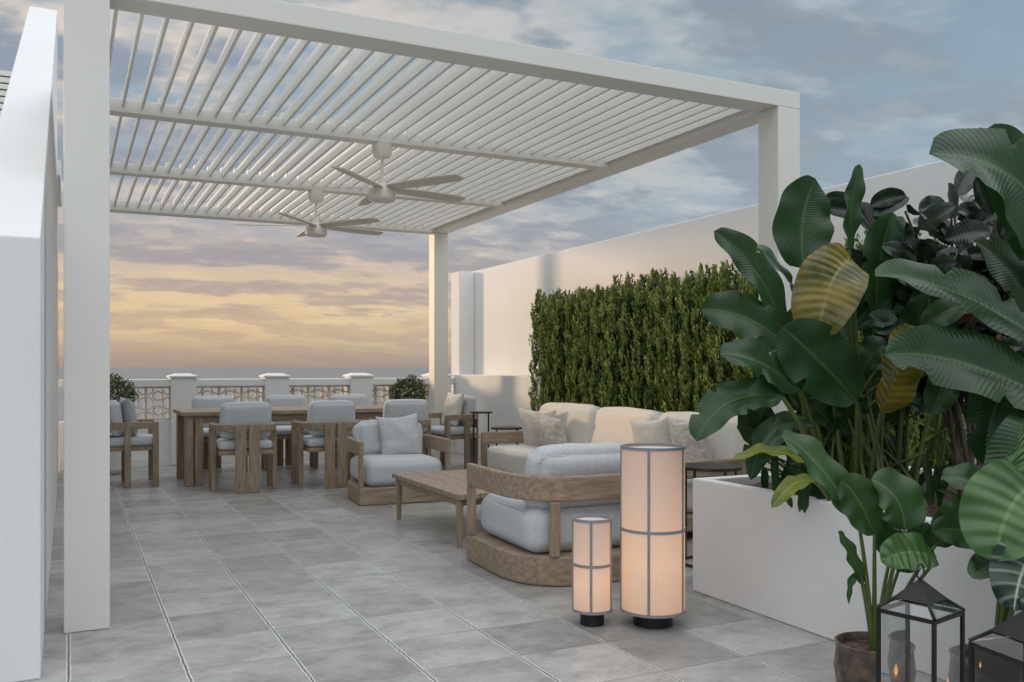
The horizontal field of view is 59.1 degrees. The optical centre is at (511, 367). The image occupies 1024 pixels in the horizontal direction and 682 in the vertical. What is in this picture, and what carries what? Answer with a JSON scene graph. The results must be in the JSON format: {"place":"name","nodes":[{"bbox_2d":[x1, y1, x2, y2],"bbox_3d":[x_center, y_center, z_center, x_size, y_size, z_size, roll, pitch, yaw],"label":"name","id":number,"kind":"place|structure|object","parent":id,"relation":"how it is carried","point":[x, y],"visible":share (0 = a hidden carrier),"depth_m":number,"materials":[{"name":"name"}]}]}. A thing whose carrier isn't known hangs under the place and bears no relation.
{"place":"outdoors","nodes":[
{"label":"outdoors","id":0,"kind":"place"},
{"bbox_2d":[58,368,450,467],"bbox_3d":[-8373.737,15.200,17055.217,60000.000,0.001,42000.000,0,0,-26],"label":"sea","id":1,"kind":"structure","parent":0,"point":[201,373],"depth_m":1698.87,"materials":[{"name":"liquid"}]},
{"bbox_2d":[20,453,948,681],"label":"terrace floor","id":2,"kind":"structure","parent":0,"point":[312,579],"depth_m":4.42,"materials":[{"name":"grey tile"}]},
{"bbox_2d":[0,6,56,681],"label":"stair parapet wall","id":3,"kind":"structure","parent":2,"relation":"on","point":[28,307],"depth_m":3.48,"materials":[{"name":"white paint"}]},
{"bbox_2d":[57,160,61,475],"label":"house wing","id":4,"kind":"structure","parent":2,"relation":"on","point":[59,195],"depth_m":9.96,"materials":[{"name":"white paint"}]},
{"bbox_2d":[0,70,11,114],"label":"louvre screen","id":5,"kind":"object","parent":4,"relation":"on","point":[5,76],"depth_m":8.91,"materials":[{"name":"paint"}]},
{"bbox_2d":[57,258,58,386],"bbox_3d":[-4.810,-0.450,9.559,0.009,1.300,1.200,0,0,-26],"label":"window","id":6,"kind":"structure","parent":4,"relation":"in","point":[57,258],"depth_m":9.07,"materials":[{"name":"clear glass"}]},
{"bbox_2d":[110,373,138,474],"bbox_3d":[-4.525,0.628,10.204,0.589,1.141,0.641,0,0,-26],"label":"potted bush","id":7,"kind":"object","parent":2,"relation":"on","point":[115,462],"visible":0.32,"depth_m":10.12,"materials":[{"name":"green plant"}]},
{"bbox_2d":[110,397,158,487],"bbox_3d":[-3.950,0.752,9.290,0.567,0.895,0.620,0,0,-26],"label":"dining armchair","id":8,"kind":"object","parent":2,"relation":"on","point":[126,424],"visible":0.77,"depth_m":9.11,"materials":[{"name":"brown wood"}]},
{"bbox_2d":[192,396,247,471],"bbox_3d":[-3.437,0.765,10.468,0.620,0.868,0.568,0,0,-28],"label":"dining armchair","id":9,"kind":"object","parent":2,"relation":"on","point":[208,401],"visible":0.22,"depth_m":10.53,"materials":[{"name":"grey fabric"}]},
{"bbox_2d":[209,402,276,493],"bbox_3d":[-2.630,0.765,8.868,0.620,0.868,0.569,0,0,-23],"label":"dining armchair","id":10,"kind":"object","parent":2,"relation":"on","point":[244,429],"visible":1,"depth_m":8.65,"materials":[{"name":"brown wood"}]},
{"bbox_2d":[59,373,454,470],"bbox_3d":[-3.057,0.637,11.734,5.055,1.125,0.360,0,0,-26],"label":"balustrade","id":11,"kind":"object","parent":2,"relation":"on","point":[182,393],"visible":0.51,"depth_m":11.34,"materials":[{"name":"white paint"}]},
{"bbox_2d":[173,405,382,486],"bbox_3d":[-2.325,0.825,9.999,2.600,0.749,0.896,0,0,-26],"label":"dining table","id":12,"kind":"object","parent":2,"relation":"on","point":[190,422],"visible":0.51,"depth_m":9.43,"materials":[{"name":"brown wood"}]},
{"bbox_2d":[261,395,317,470],"bbox_3d":[-2.688,0.765,10.835,0.620,0.867,0.569,0,0,-23],"label":"dining armchair","id":13,"kind":"object","parent":2,"relation":"on","point":[283,428],"visible":0.27,"depth_m":10.89,"materials":[{"name":"brown wood"}]},
{"bbox_2d":[291,400,357,488],"bbox_3d":[-1.881,0.765,9.235,0.620,0.868,0.567,0,0,-28],"label":"dining armchair","id":14,"kind":"object","parent":2,"relation":"on","point":[328,425],"visible":0.87,"depth_m":9.02,"materials":[{"name":"brown wood"}]},
{"bbox_2d":[330,394,368,467],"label":"dining armchair","id":15,"kind":"object","parent":2,"relation":"on","point":[359,399],"visible":0.16,"depth_m":11.28,"materials":[{"name":"grey fabric"}]},
{"bbox_2d":[367,399,430,455],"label":"dining armchair","id":16,"kind":"object","parent":2,"relation":"on","point":[395,408],"visible":0.38,"depth_m":9.42,"materials":[{"name":"grey fabric"}]},
{"bbox_2d":[348,413,450,505],"bbox_3d":[-1.087,0.814,8.344,0.833,0.768,0.830,0,0,-22],"label":"lounge armchair","id":17,"kind":"object","parent":2,"relation":"on","point":[382,449],"visible":0.87,"depth_m":8.12,"materials":[{"name":"white fabric"}]},
{"bbox_2d":[388,373,428,400],"bbox_3d":[-1.359,0.637,11.920,0.547,1.122,0.594,0,0,-26],"label":"potted bush","id":18,"kind":"object","parent":2,"relation":"on","point":[419,388],"visible":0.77,"depth_m":11.82,"materials":[{"name":"green plant"}]},
{"bbox_2d":[64,0,799,632],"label":"pergola","id":19,"kind":"object","parent":2,"relation":"on","point":[500,126],"visible":0.89,"depth_m":5.95,"materials":[{"name":"paint"}]},
{"bbox_2d":[235,190,383,237],"bbox_3d":[-1.922,-1.490,8.831,1.471,0.445,1.415,0,0,-26],"label":"ceiling fan","id":20,"kind":"object","parent":19,"relation":"hanging from","point":[315,228],"visible":1,"depth_m":8.71,"materials":[{"name":"metal"}]},
{"bbox_2d":[281,142,465,205],"bbox_3d":[-0.996,-1.490,6.976,1.464,0.445,1.440,0,0,-26],"label":"ceiling fan","id":21,"kind":"object","parent":19,"relation":"hanging from","point":[381,191],"visible":1,"depth_m":6.86,"materials":[{"name":"metal"}]},
{"bbox_2d":[392,469,490,547],"bbox_3d":[-0.275,1.020,6.744,0.846,0.359,1.350,0,0,-26],"label":"coffee table","id":22,"kind":"object","parent":2,"relation":"on","point":[449,486],"visible":0.48,"depth_m":6.58,"materials":[{"name":"brown wood"}]},
{"bbox_2d":[423,392,478,470],"bbox_3d":[-0.703,0.748,10.803,0.568,0.903,0.620,0,0,-34],"label":"dining armchair","id":23,"kind":"object","parent":2,"relation":"on","point":[455,415],"visible":0.88,"depth_m":10.65,"materials":[{"name":"brown wood"}]},
{"bbox_2d":[451,271,473,393],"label":"return pier","id":24,"kind":"structure","parent":2,"relation":"on","point":[462,322],"depth_m":12.84,"materials":[{"name":"white paint"}]},
{"bbox_2d":[470,411,492,462],"bbox_3d":[-0.351,0.849,10.244,0.260,0.697,0.260,0,0,44],"label":"metal side table","id":25,"kind":"object","parent":2,"relation":"on","point":[480,412],"visible":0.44,"depth_m":10.15,"materials":[{"name":"black metal"}]},
{"bbox_2d":[454,374,551,457],"bbox_3d":[-0.109,0.650,11.642,0.327,1.100,2.597,0,0,-26],"label":"ledge","id":26,"kind":"object","parent":2,"relation":"on","point":[504,398],"visible":0.45,"depth_m":11.45,"materials":[{"name":"white paint"}]},
{"bbox_2d":[491,426,521,445],"bbox_3d":[-0.055,0.918,9.687,0.340,0.557,0.340,0,0,44],"label":"metal side table","id":27,"kind":"object","parent":2,"relation":"on","point":[516,428],"visible":0.32,"depth_m":9.62,"materials":[{"name":"black metal"}]},
{"bbox_2d":[467,442,624,585],"bbox_3d":[0.307,0.814,5.408,0.905,0.768,0.902,0,0,-24],"label":"lounge armchair","id":28,"kind":"object","parent":2,"relation":"on","point":[534,508],"visible":0.69,"depth_m":5.04,"materials":[{"name":"brown wood"}]},
{"bbox_2d":[572,514,612,626],"bbox_3d":[0.375,0.950,4.228,0.192,0.497,0.191,0,0,26],"label":"fabric floor lantern","id":29,"kind":"object","parent":2,"relation":"on","point":[592,563],"visible":1,"depth_m":4.15,"materials":[{"name":"beige fabric"}]},
{"bbox_2d":[481,402,748,531],"bbox_3d":[0.801,0.774,7.830,0.900,0.851,3.250,0,0,-26],"label":"outdoor sofa","id":30,"kind":"object","parent":2,"relation":"on","point":[550,423],"visible":0.38,"depth_m":8.05,"materials":[{"name":"beige fabric"}]},
{"bbox_2d":[620,443,685,628],"bbox_3d":[0.660,0.782,4.231,0.306,0.832,0.305,0,0,34],"label":"fabric floor lantern","id":31,"kind":"object","parent":2,"relation":"on","point":[652,535],"visible":1,"depth_m":4.11,"materials":[{"name":"beige fabric"}]},
{"bbox_2d":[685,462,741,567],"bbox_3d":[1.212,0.898,5.519,0.380,0.597,0.380,0,0,44],"label":"metal side table","id":32,"kind":"object","parent":2,"relation":"on","point":[725,468],"visible":0.37,"depth_m":5.50,"materials":[{"name":"brown metal"}]},
{"bbox_2d":[473,160,988,463],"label":"boundary wall","id":33,"kind":"structure","parent":2,"relation":"on","point":[504,296],"depth_m":9.65,"materials":[{"name":"white paint"}]},
{"bbox_2d":[693,466,1022,680],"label":"white planter box","id":34,"kind":"object","parent":2,"relation":"on","point":[756,552],"visible":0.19,"depth_m":4.13,"materials":[{"name":"paint"}]},
{"bbox_2d":[689,164,970,512],"bbox_3d":[1.482,-0.154,4.225,1.429,1.631,0.750,0,0,0],"label":"bird of paradise plant","id":35,"kind":"object","parent":34,"relation":"on","point":[819,369],"visible":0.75,"depth_m":4.12,"materials":[{"name":"green plant"}]},
{"bbox_2d":[826,170,1023,494],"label":"rubber plant","id":36,"kind":"object","parent":34,"relation":"on","point":[975,213],"visible":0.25,"depth_m":4.37,"materials":[{"name":"green plant"}]},
{"bbox_2d":[908,401,966,469],"bbox_3d":[2.341,0.240,4.858,0.540,0.821,0.100,0,0,0],"label":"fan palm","id":37,"kind":"object","parent":34,"relation":"on","point":[940,430],"visible":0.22,"depth_m":4.86,"materials":[{"name":"green plant"}]},
{"bbox_2d":[875,123,1023,474],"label":"giant bird of paradise plant","id":38,"kind":"object","parent":34,"relation":"on","point":[986,371],"visible":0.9,"depth_m":3.57,"materials":[{"name":"green plant"}]},
{"bbox_2d":[781,429,961,681],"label":"potted strelitzia","id":39,"kind":"object","parent":2,"relation":"on","point":[861,503],"visible":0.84,"depth_m":3.22,"materials":[{"name":"green plant"}]},
{"bbox_2d":[876,563,964,681],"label":"candle lantern","id":40,"kind":"object","parent":2,"relation":"on","point":[893,642],"visible":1,"depth_m":2.85,"materials":[{"name":"black metal"}]},
{"bbox_2d":[932,422,1023,681],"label":"potted philodendron","id":41,"kind":"object","parent":2,"relation":"on","point":[985,523],"visible":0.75,"depth_m":3.04,"materials":[{"name":"green plant"}]},
{"bbox_2d":[968,593,1023,681],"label":"candle lantern","id":42,"kind":"object","parent":2,"relation":"on","point":[997,660],"visible":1,"depth_m":2.58,"materials":[{"name":"black metal"}]},
{"bbox_3d":[1.668,0.972,7.943,0.395,0.456,5.590,0,0,-26],"label":"hedge trough","id":43,"kind":"object","parent":2,"relation":"on","visible":0},
{"bbox_2d":[528,226,966,468],"bbox_3d":[1.523,-0.097,8.196,0.422,1.702,5.672,0,0,-26],"label":"hedge","id":44,"kind":"object","parent":43,"relation":"on","point":[658,354],"visible":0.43,"depth_m":8.62,"materials":[{"name":"green plant"}]},
{"bbox_2d":[0,0,1023,367],"label":"sky","id":45,"kind":"structure","parent":0,"point":[876,81],"materials":[{"name":"blue"}]}
]}

